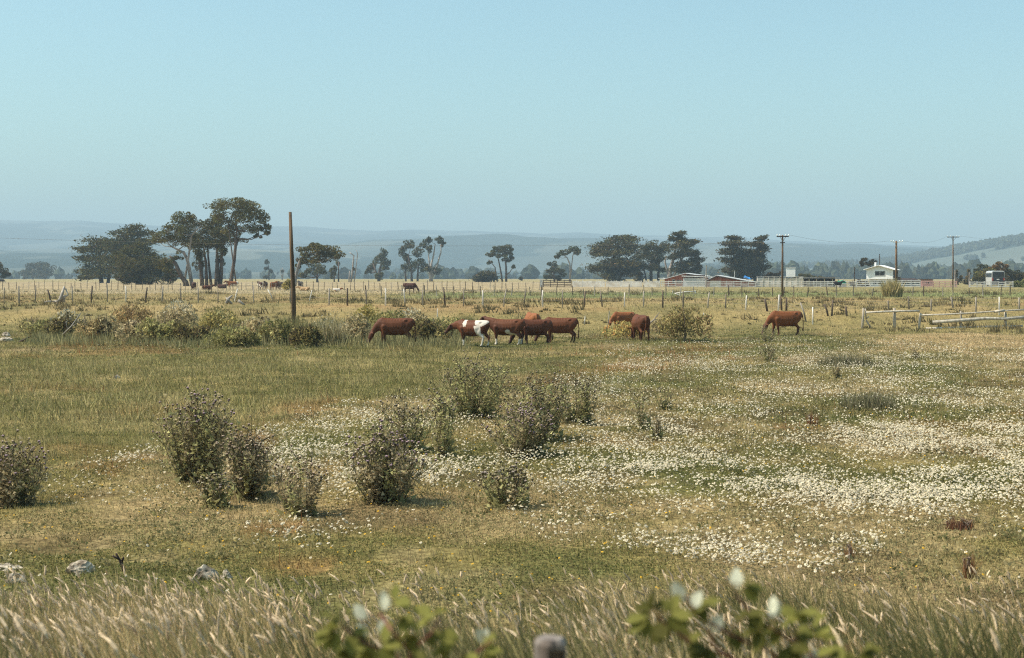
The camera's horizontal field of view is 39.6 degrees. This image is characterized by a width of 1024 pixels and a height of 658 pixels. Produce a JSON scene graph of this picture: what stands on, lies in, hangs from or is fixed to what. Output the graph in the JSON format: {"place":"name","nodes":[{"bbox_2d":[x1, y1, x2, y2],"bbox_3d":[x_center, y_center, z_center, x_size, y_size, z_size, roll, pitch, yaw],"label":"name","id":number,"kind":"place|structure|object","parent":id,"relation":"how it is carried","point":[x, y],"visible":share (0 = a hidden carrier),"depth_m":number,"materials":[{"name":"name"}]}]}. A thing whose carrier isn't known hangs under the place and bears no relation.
{"place":"outdoors","nodes":[
{"label":"outdoors","id":0,"kind":"place"},
{"bbox_2d":[0,279,1023,648],"bbox_3d":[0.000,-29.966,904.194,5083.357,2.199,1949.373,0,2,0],"label":"ground","id":1,"kind":"structure","parent":0,"point":[716,311],"depth_m":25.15,"materials":[{"name":"green plant"}]},
{"bbox_2d":[0,429,53,508],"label":"thistle bush","id":2,"kind":"object","parent":1,"relation":"on","point":[9,493],"visible":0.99,"depth_m":21.81,"materials":[{"name":"green plant"}]},
{"bbox_2d":[16,318,50,334],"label":"shrub","id":3,"kind":"object","parent":1,"relation":"on","point":[40,323],"visible":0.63,"depth_m":85.53,"materials":[{"name":"green plant"}]},
{"bbox_2d":[18,261,56,278],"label":"grove tree","id":4,"kind":"object","parent":1,"relation":"on","point":[42,268],"visible":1,"depth_m":1285.79,"materials":[{"name":"green plant"}]},
{"bbox_2d":[42,308,87,336],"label":"shrub","id":5,"kind":"object","parent":1,"relation":"on","point":[58,323],"visible":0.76,"depth_m":82.15,"materials":[{"name":"green plant"}]},
{"bbox_2d":[65,560,94,574],"bbox_3d":[-5.161,2.915,17.021,0.360,0.306,0.300,-1,2,-14],"label":"stone","id":6,"kind":"object","parent":1,"relation":"on","point":[84,565],"visible":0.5,"depth_m":16.96,"materials":[{"name":"white stone"}]},
{"bbox_2d":[72,311,108,338],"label":"shrub","id":7,"kind":"object","parent":1,"relation":"on","point":[93,323],"visible":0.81,"depth_m":77.11,"materials":[{"name":"green plant"}]},
{"bbox_2d":[68,234,121,282],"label":"cypress tree","id":8,"kind":"object","parent":1,"relation":"on","point":[87,273],"visible":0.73,"depth_m":496.85,"materials":[{"name":"green plant"}]},
{"bbox_2d":[90,314,123,339],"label":"shrub","id":9,"kind":"object","parent":1,"relation":"on","point":[114,324],"visible":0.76,"depth_m":77.42,"materials":[{"name":"green plant"}]},
{"bbox_2d":[90,222,166,277],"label":"cypress tree","id":10,"kind":"object","parent":1,"relation":"on","point":[130,234],"visible":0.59,"depth_m":485.87,"materials":[{"name":"green plant"}]},
{"bbox_2d":[106,302,154,325],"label":"shrub","id":11,"kind":"object","parent":1,"relation":"on","point":[122,312],"visible":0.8,"depth_m":92.37,"materials":[{"name":"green plant"}]},
{"bbox_2d":[115,318,147,341],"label":"shrub","id":12,"kind":"object","parent":1,"relation":"on","point":[129,326],"visible":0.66,"depth_m":75.36,"materials":[{"name":"green plant"}]},
{"bbox_2d":[109,241,178,284],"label":"pine tree","id":13,"kind":"object","parent":1,"relation":"on","point":[143,260],"visible":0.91,"depth_m":396.65,"materials":[{"name":"green plant"}]},
{"bbox_2d":[135,313,177,341],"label":"shrub","id":14,"kind":"object","parent":1,"relation":"on","point":[151,329],"visible":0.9,"depth_m":73.76,"materials":[{"name":"green plant"}]},
{"bbox_2d":[155,251,189,285],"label":"pine tree","id":15,"kind":"object","parent":1,"relation":"on","point":[167,267],"visible":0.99,"depth_m":329.52,"materials":[{"name":"green plant"}]},
{"bbox_2d":[150,211,201,285],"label":"pine tree","id":16,"kind":"object","parent":1,"relation":"on","point":[181,231],"visible":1,"depth_m":333.86,"materials":[{"name":"green plant"}]},
{"bbox_2d":[154,299,200,323],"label":"shrub","id":17,"kind":"object","parent":1,"relation":"on","point":[185,317],"visible":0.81,"depth_m":95.18,"materials":[{"name":"green plant"}]},
{"bbox_2d":[172,321,214,343],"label":"shrub","id":18,"kind":"object","parent":1,"relation":"on","point":[185,331],"visible":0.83,"depth_m":73.56,"materials":[{"name":"green plant"}]},
{"bbox_2d":[146,387,244,486],"bbox_3d":[-5.308,1.805,23.811,1.557,1.704,1.334,-1,2,-21],"label":"thistle bush","id":19,"kind":"object","parent":1,"relation":"on","point":[197,459],"visible":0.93,"depth_m":23.74,"materials":[{"name":"green plant"}]},
{"bbox_2d":[180,215,228,285],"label":"pine tree","id":20,"kind":"object","parent":1,"relation":"on","point":[198,251],"visible":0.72,"depth_m":343.97,"materials":[{"name":"green plant"}]},
{"bbox_2d":[193,564,218,579],"bbox_3d":[-3.590,2.949,16.707,0.317,0.405,0.340,1,2,14],"label":"stone","id":21,"kind":"object","parent":1,"relation":"on","point":[206,570],"visible":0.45,"depth_m":16.59,"materials":[{"name":"white stone"}]},
{"bbox_2d":[194,468,241,508],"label":"thistle bush","id":22,"kind":"object","parent":1,"relation":"on","point":[217,496],"visible":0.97,"depth_m":21.53,"materials":[{"name":"green plant"}]},
{"bbox_2d":[195,305,243,332],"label":"shrub","id":23,"kind":"object","parent":1,"relation":"on","point":[215,319],"visible":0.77,"depth_m":87.25,"materials":[{"name":"green plant"}]},
{"bbox_2d":[208,226,233,285],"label":"pine tree","id":24,"kind":"object","parent":1,"relation":"on","point":[222,250],"visible":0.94,"depth_m":339.18,"materials":[{"name":"green plant"}]},
{"bbox_2d":[201,320,261,345],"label":"shrub","id":25,"kind":"object","parent":1,"relation":"on","point":[233,335],"visible":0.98,"depth_m":69.45,"materials":[{"name":"green plant"}]},
{"bbox_2d":[202,197,271,285],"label":"pine tree","id":26,"kind":"object","parent":1,"relation":"on","point":[239,213],"visible":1,"depth_m":323.64,"materials":[{"name":"green plant"}]},
{"bbox_2d":[213,416,280,500],"bbox_3d":[-4.153,2.021,22.391,1.058,1.348,1.148,0,2,0],"label":"thistle bush","id":27,"kind":"object","parent":1,"relation":"on","point":[251,482],"visible":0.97,"depth_m":22.17,"materials":[{"name":"green plant"}]},
{"bbox_2d":[21,314,474,349],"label":"belt weeds","id":28,"kind":"object","parent":1,"relation":"on","point":[395,340],"visible":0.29,"depth_m":72.03,"materials":[{"name":"green plant"}]},
{"bbox_2d":[233,315,274,342],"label":"shrub","id":29,"kind":"object","parent":1,"relation":"on","point":[253,324],"visible":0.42,"depth_m":73.62,"materials":[{"name":"green plant"}]},
{"bbox_2d":[2,280,542,289],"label":"stake fence","id":30,"kind":"object","parent":1,"relation":"on","point":[332,283],"visible":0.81,"depth_m":225.76,"materials":[{"name":"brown wood"}]},
{"bbox_2d":[255,318,294,345],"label":"shrub","id":31,"kind":"object","parent":1,"relation":"on","point":[275,330],"visible":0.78,"depth_m":72.64,"materials":[{"name":"green plant"}]},
{"bbox_2d":[289,212,295,324],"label":"wooden pole","id":32,"kind":"object","parent":1,"relation":"on","point":[293,294],"visible":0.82,"depth_m":83.84,"materials":[{"name":"brown wood"}]},
{"bbox_2d":[276,310,311,343],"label":"reed clump","id":33,"kind":"object","parent":1,"relation":"on","point":[295,323],"visible":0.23,"depth_m":72.97,"materials":[{"name":"green plant"}]},
{"bbox_2d":[272,444,327,516],"bbox_3d":[-3.136,2.274,21.017,0.673,1.107,0.867,-2,3,-37],"label":"thistle bush","id":34,"kind":"object","parent":1,"relation":"on","point":[309,506],"visible":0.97,"depth_m":20.97,"materials":[{"name":"green plant"}]},
{"bbox_2d":[288,324,325,346],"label":"shrub","id":35,"kind":"object","parent":1,"relation":"on","point":[310,334],"visible":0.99,"depth_m":69.66,"materials":[{"name":"green plant"}]},
{"bbox_2d":[298,263,326,281],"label":"pine tree","id":36,"kind":"object","parent":1,"relation":"on","point":[320,270],"visible":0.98,"depth_m":557.40,"materials":[{"name":"green plant"}]},
{"bbox_2d":[295,242,345,285],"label":"pine tree","id":37,"kind":"object","parent":1,"relation":"on","point":[320,252],"visible":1,"depth_m":328.63,"materials":[{"name":"green plant"}]},
{"bbox_2d":[313,311,350,344],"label":"reed clump","id":38,"kind":"object","parent":1,"relation":"on","point":[332,331],"visible":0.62,"depth_m":73.45,"materials":[{"name":"green plant"}]},
{"bbox_2d":[338,313,372,340],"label":"shrub","id":39,"kind":"object","parent":1,"relation":"on","point":[358,327],"visible":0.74,"depth_m":77.33,"materials":[{"name":"green plant"}]},
{"bbox_2d":[352,304,384,324],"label":"shrub","id":40,"kind":"object","parent":1,"relation":"on","point":[369,312],"visible":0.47,"depth_m":95.62,"materials":[{"name":"green plant"}]},
{"bbox_2d":[364,247,390,280],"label":"pine tree","id":41,"kind":"object","parent":1,"relation":"on","point":[385,262],"visible":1,"depth_m":698.83,"materials":[{"name":"green plant"}]},
{"bbox_2d":[368,309,404,326],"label":"shrub","id":42,"kind":"object","parent":1,"relation":"on","point":[388,314],"visible":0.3,"depth_m":93.76,"materials":[{"name":"green plant"}]},
{"bbox_2d":[340,417,436,504],"bbox_3d":[-1.872,2.017,21.517,1.456,1.348,1.204,0,2,0],"label":"thistle bush","id":43,"kind":"object","parent":1,"relation":"on","point":[384,487],"visible":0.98,"depth_m":21.45,"materials":[{"name":"green plant"}]},
{"bbox_2d":[366,317,415,343],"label":"cow","id":44,"kind":"object","parent":1,"relation":"on","point":[392,326],"visible":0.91,"depth_m":71.30},
{"bbox_2d":[368,388,437,451],"bbox_3d":[-2.152,1.839,28.578,1.174,1.334,1.112,-2,3,-38],"label":"thistle bush","id":45,"kind":"object","parent":1,"relation":"on","point":[414,437],"visible":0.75,"depth_m":28.49,"materials":[{"name":"green plant"}]},
{"bbox_2d":[314,583,501,657],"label":"bramble","id":46,"kind":"object","parent":1,"relation":"on","point":[329,637],"visible":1,"depth_m":2.61,"materials":[{"name":"green plant"}]},
{"bbox_2d":[393,307,427,321],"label":"shrub","id":47,"kind":"object","parent":1,"relation":"on","point":[419,315],"visible":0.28,"depth_m":94.11,"materials":[{"name":"green plant"}]},
{"bbox_2d":[398,240,428,280],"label":"pine tree","id":48,"kind":"object","parent":1,"relation":"on","point":[407,259],"visible":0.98,"depth_m":688.70,"materials":[{"name":"green plant"}]},
{"bbox_2d":[405,315,452,342],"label":"shrub","id":49,"kind":"object","parent":1,"relation":"on","point":[424,326],"visible":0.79,"depth_m":73.01,"materials":[{"name":"green plant"}]},
{"bbox_2d":[419,235,445,281],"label":"pine tree","id":50,"kind":"object","parent":1,"relation":"on","point":[442,243],"visible":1,"depth_m":678.76,"materials":[{"name":"green plant"}]},
{"bbox_2d":[426,388,458,461],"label":"thistle bush","id":51,"kind":"object","parent":1,"relation":"on","point":[441,446],"visible":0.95,"depth_m":27.27,"materials":[{"name":"green plant"}]},
{"bbox_2d":[427,316,459,335],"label":"shrub","id":52,"kind":"object","parent":1,"relation":"on","point":[449,320],"visible":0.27,"depth_m":83.28,"materials":[{"name":"green plant"}]},
{"bbox_2d":[444,319,489,346],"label":"cow","id":53,"kind":"object","parent":1,"relation":"on","point":[475,328],"visible":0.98,"depth_m":70.30},
{"bbox_2d":[427,347,520,419],"bbox_3d":[-0.911,1.342,34.527,2.284,1.798,1.738,0,2,0],"label":"thistle bush","id":54,"kind":"object","parent":1,"relation":"on","point":[463,405],"visible":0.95,"depth_m":34.29,"materials":[{"name":"green plant"}]},
{"bbox_2d":[468,270,500,281],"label":"cypress bush","id":55,"kind":"object","parent":1,"relation":"on","point":[485,276],"visible":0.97,"depth_m":596.53,"materials":[{"name":"green plant"}]},
{"bbox_2d":[485,244,515,281],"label":"pine tree","id":56,"kind":"object","parent":1,"relation":"on","point":[502,249],"visible":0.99,"depth_m":639.01,"materials":[{"name":"green plant"}]},
{"bbox_2d":[479,316,525,344],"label":"cow","id":57,"kind":"object","parent":1,"relation":"on","point":[504,327],"visible":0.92,"depth_m":71.81},
{"bbox_2d":[473,460,535,509],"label":"thistle bush","id":58,"kind":"object","parent":1,"relation":"on","point":[503,493],"visible":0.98,"depth_m":21.47,"materials":[{"name":"green plant"}]},
{"bbox_2d":[0,551,1023,657],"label":"grass stalks","id":59,"kind":"object","parent":1,"relation":"on","point":[392,611],"depth_m":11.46,"materials":[{"name":"plant"}]},
{"bbox_2d":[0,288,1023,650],"bbox_3d":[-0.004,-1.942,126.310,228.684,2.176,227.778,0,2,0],"label":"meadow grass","id":60,"kind":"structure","parent":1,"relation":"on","point":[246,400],"depth_m":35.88,"materials":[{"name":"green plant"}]},
{"bbox_2d":[4,284,1023,324],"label":"wire fence","id":61,"kind":"object","parent":1,"relation":"on","point":[663,296],"visible":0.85,"depth_m":108.74,"materials":[{"name":"brown wood"}]},
{"bbox_2d":[4,384,1023,623],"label":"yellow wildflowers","id":62,"kind":"object","parent":1,"relation":"on","point":[491,509],"visible":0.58,"depth_m":19.22,"materials":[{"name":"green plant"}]},
{"bbox_2d":[9,332,1023,599],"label":"white daisies","id":63,"kind":"object","parent":1,"relation":"on","point":[879,492],"visible":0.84,"depth_m":25.50,"materials":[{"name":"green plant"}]},
{"bbox_2d":[480,397,558,458],"bbox_3d":[0.146,1.956,27.687,1.569,1.238,1.338,0,2,0],"label":"thistle bush","id":64,"kind":"object","parent":1,"relation":"on","point":[525,437],"visible":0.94,"depth_m":27.58,"materials":[{"name":"green plant"}]},
{"bbox_2d":[23,333,1021,568],"bbox_3d":[5.585,1.307,55.193,68.754,0.693,66.059,-1,2,-21],"label":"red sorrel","id":65,"kind":"object","parent":1,"relation":"on","point":[509,383],"visible":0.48,"depth_m":48.27,"materials":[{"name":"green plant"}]},
{"bbox_2d":[508,319,552,343],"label":"cow","id":66,"kind":"object","parent":1,"relation":"on","point":[538,327],"visible":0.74,"depth_m":72.83},
{"bbox_2d":[502,368,573,440],"bbox_3d":[0.549,1.603,29.692,1.530,1.582,1.520,0,2,0],"label":"thistle bush","id":67,"kind":"object","parent":1,"relation":"on","point":[539,397],"visible":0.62,"depth_m":29.58,"materials":[{"name":"green plant"}]},
{"bbox_2d":[534,634,566,657],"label":"fence post","id":68,"kind":"object","parent":1,"relation":"on","point":[549,646],"visible":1,"depth_m":2.91,"materials":[{"name":"grey wood"}]},
{"bbox_2d":[543,261,566,281],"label":"pine tree","id":69,"kind":"object","parent":1,"relation":"on","point":[551,270],"visible":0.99,"depth_m":639.40,"materials":[{"name":"green plant"}]},
{"bbox_2d":[534,317,578,342],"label":"cow","id":70,"kind":"object","parent":1,"relation":"on","point":[564,325],"visible":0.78,"depth_m":74.29},
{"bbox_2d":[553,246,580,281],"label":"pine tree","id":71,"kind":"object","parent":1,"relation":"on","point":[576,249],"visible":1,"depth_m":628.63,"materials":[{"name":"green plant"}]},
{"bbox_2d":[543,372,605,425],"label":"thistle bush","id":72,"kind":"object","parent":1,"relation":"on","point":[586,410],"visible":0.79,"depth_m":32.97,"materials":[{"name":"green plant"}]},
{"bbox_2d":[578,234,649,281],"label":"cypress tree","id":73,"kind":"object","parent":1,"relation":"on","point":[613,268],"visible":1,"depth_m":555.67,"materials":[{"name":"green plant"}]},
{"bbox_2d":[572,280,659,286],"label":"picket fence","id":74,"kind":"object","parent":1,"relation":"on","point":[584,284],"visible":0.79,"depth_m":299.86,"materials":[{"name":"white wood"}]},
{"bbox_2d":[607,311,634,329],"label":"cow","id":75,"kind":"object","parent":1,"relation":"on","point":[622,316],"visible":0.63,"depth_m":93.22},
{"bbox_2d":[602,320,652,338],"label":"shrub","id":76,"kind":"object","parent":1,"relation":"on","point":[625,328],"visible":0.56,"depth_m":81.24,"materials":[{"name":"yellow plant"}]},
{"bbox_2d":[629,314,649,340],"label":"cow","id":77,"kind":"object","parent":1,"relation":"on","point":[640,323],"visible":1,"depth_m":78.79},
{"bbox_2d":[629,385,658,430],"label":"thistle","id":78,"kind":"object","parent":1,"relation":"on","point":[639,414],"visible":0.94,"depth_m":31.48,"materials":[{"name":"green plant"}]},
{"bbox_2d":[629,240,673,281],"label":"pine tree","id":79,"kind":"object","parent":1,"relation":"on","point":[655,258],"visible":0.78,"depth_m":568.86,"materials":[{"name":"green plant"}]},
{"bbox_2d":[655,386,673,409],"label":"thistle","id":80,"kind":"object","parent":1,"relation":"on","point":[664,403],"visible":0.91,"depth_m":37.37,"materials":[{"name":"green plant"}]},
{"bbox_2d":[658,273,707,286],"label":"red shed","id":81,"kind":"structure","parent":1,"relation":"on","point":[689,277],"depth_m":311.18,"materials":[{"name":"metal"}]},
{"bbox_2d":[656,302,713,340],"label":"shrub","id":82,"kind":"object","parent":1,"relation":"on","point":[682,319],"visible":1,"depth_m":78.38,"materials":[{"name":"green plant"}]},
{"bbox_2d":[663,229,707,277],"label":"cypress tree","id":83,"kind":"object","parent":1,"relation":"on","point":[683,244],"visible":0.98,"depth_m":557.32,"materials":[{"name":"green plant"}]},
{"bbox_2d":[365,284,1022,295],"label":"post fence","id":84,"kind":"object","parent":1,"relation":"on","point":[793,287],"visible":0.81,"depth_m":155.93,"materials":[{"name":"grey wood"}]},
{"bbox_2d":[661,281,762,286],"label":"rail fence","id":85,"kind":"object","parent":1,"relation":"on","point":[668,283],"visible":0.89,"depth_m":289.69,"materials":[{"name":"white paint"}]},
{"bbox_2d":[705,275,757,286],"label":"red shed","id":86,"kind":"structure","parent":1,"relation":"on","point":[721,278],"depth_m":303.64,"materials":[{"name":"metal"}]},
{"bbox_2d":[713,234,761,278],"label":"cypress tree","id":87,"kind":"object","parent":1,"relation":"on","point":[739,261],"visible":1,"depth_m":537.06,"materials":[{"name":"green plant"}]},
{"bbox_2d":[625,567,881,657],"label":"bramble","id":88,"kind":"object","parent":1,"relation":"on","point":[675,621],"visible":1,"depth_m":2.51,"materials":[{"name":"green plant"}]},
{"bbox_2d":[743,234,772,280],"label":"cypress tree","id":89,"kind":"object","parent":1,"relation":"on","point":[761,250],"visible":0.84,"depth_m":543.56,"materials":[{"name":"green plant"}]},
{"bbox_2d":[757,277,802,286],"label":"stock pen","id":90,"kind":"object","parent":1,"relation":"on","point":[775,279],"visible":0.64,"depth_m":304.90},
{"bbox_2d":[761,310,803,335],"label":"cow","id":91,"kind":"object","parent":1,"relation":"on","point":[777,319],"visible":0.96,"depth_m":86.26},
{"bbox_2d":[800,277,838,286],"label":"open shelter","id":92,"kind":"object","parent":1,"relation":"on","point":[817,284],"visible":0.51,"depth_m":310.94,"materials":[{"name":"white wood"}]},
{"bbox_2d":[817,351,874,366],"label":"rush clump","id":93,"kind":"object","parent":1,"relation":"on","point":[841,359],"visible":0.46,"depth_m":55.63,"materials":[{"name":"green plant"}]},
{"bbox_2d":[832,388,902,411],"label":"rush clump","id":94,"kind":"object","parent":1,"relation":"on","point":[869,401],"visible":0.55,"depth_m":37.33,"materials":[{"name":"green plant"}]},
{"bbox_2d":[863,262,898,285],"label":"white house","id":95,"kind":"structure","parent":1,"relation":"on","point":[880,272],"depth_m":334.87,"materials":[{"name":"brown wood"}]},
{"bbox_2d":[856,280,920,286],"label":"rail fence","id":96,"kind":"object","parent":1,"relation":"on","point":[865,282],"visible":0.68,"depth_m":288.17,"materials":[{"name":"white paint"}]},
{"bbox_2d":[879,276,905,296],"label":"pampas clump","id":97,"kind":"object","parent":1,"relation":"on","point":[891,289],"visible":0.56,"depth_m":149.45,"materials":[{"name":"beige plant"}]},
{"bbox_2d":[861,308,1023,329],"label":"log rail fence","id":98,"kind":"object","parent":1,"relation":"on","point":[1005,318],"visible":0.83,"depth_m":94.80,"materials":[{"name":"grey wood"}]},
{"bbox_2d":[943,516,974,530],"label":"dock plant","id":99,"kind":"object","parent":1,"relation":"on","point":[963,524],"visible":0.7,"depth_m":19.80,"materials":[{"name":"brown plant"}]},
{"bbox_2d":[954,545,981,578],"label":"dock plant","id":100,"kind":"object","parent":1,"relation":"on","point":[966,565],"visible":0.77,"depth_m":16.67,"materials":[{"name":"plant"}]},
{"bbox_2d":[972,268,995,283],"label":"hedge tree","id":101,"kind":"object","parent":1,"relation":"on","point":[979,276],"visible":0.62,"depth_m":378.72,"materials":[{"name":"green plant"}]},
{"bbox_2d":[986,271,1004,285],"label":"parked bus","id":102,"kind":"object","parent":1,"relation":"on","point":[994,277],"visible":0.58,"depth_m":299.88,"materials":[{"name":"paint"}]},
{"bbox_2d":[1002,267,1023,284],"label":"hedge tree","id":103,"kind":"object","parent":1,"relation":"on","point":[1010,278],"visible":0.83,"depth_m":368.89,"materials":[{"name":"green plant"}]},
{"bbox_2d":[0,220,1023,278],"bbox_3d":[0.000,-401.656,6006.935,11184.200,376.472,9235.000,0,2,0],"label":"hills","id":104,"kind":"structure","parent":0,"point":[462,250],"depth_m":4747.38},
{"bbox_2d":[0,233,1023,278],"bbox_3d":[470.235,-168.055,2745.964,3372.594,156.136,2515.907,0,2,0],"label":"distant wood","id":105,"kind":"object","parent":104,"relation":"on","point":[839,269],"visible":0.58,"depth_m":1635.75,"materials":[{"name":"green plant"}]},
{"bbox_2d":[0,0,1023,246],"label":"sky","id":106,"kind":"structure","parent":0,"point":[850,121],"materials":[{"name":"blue"}]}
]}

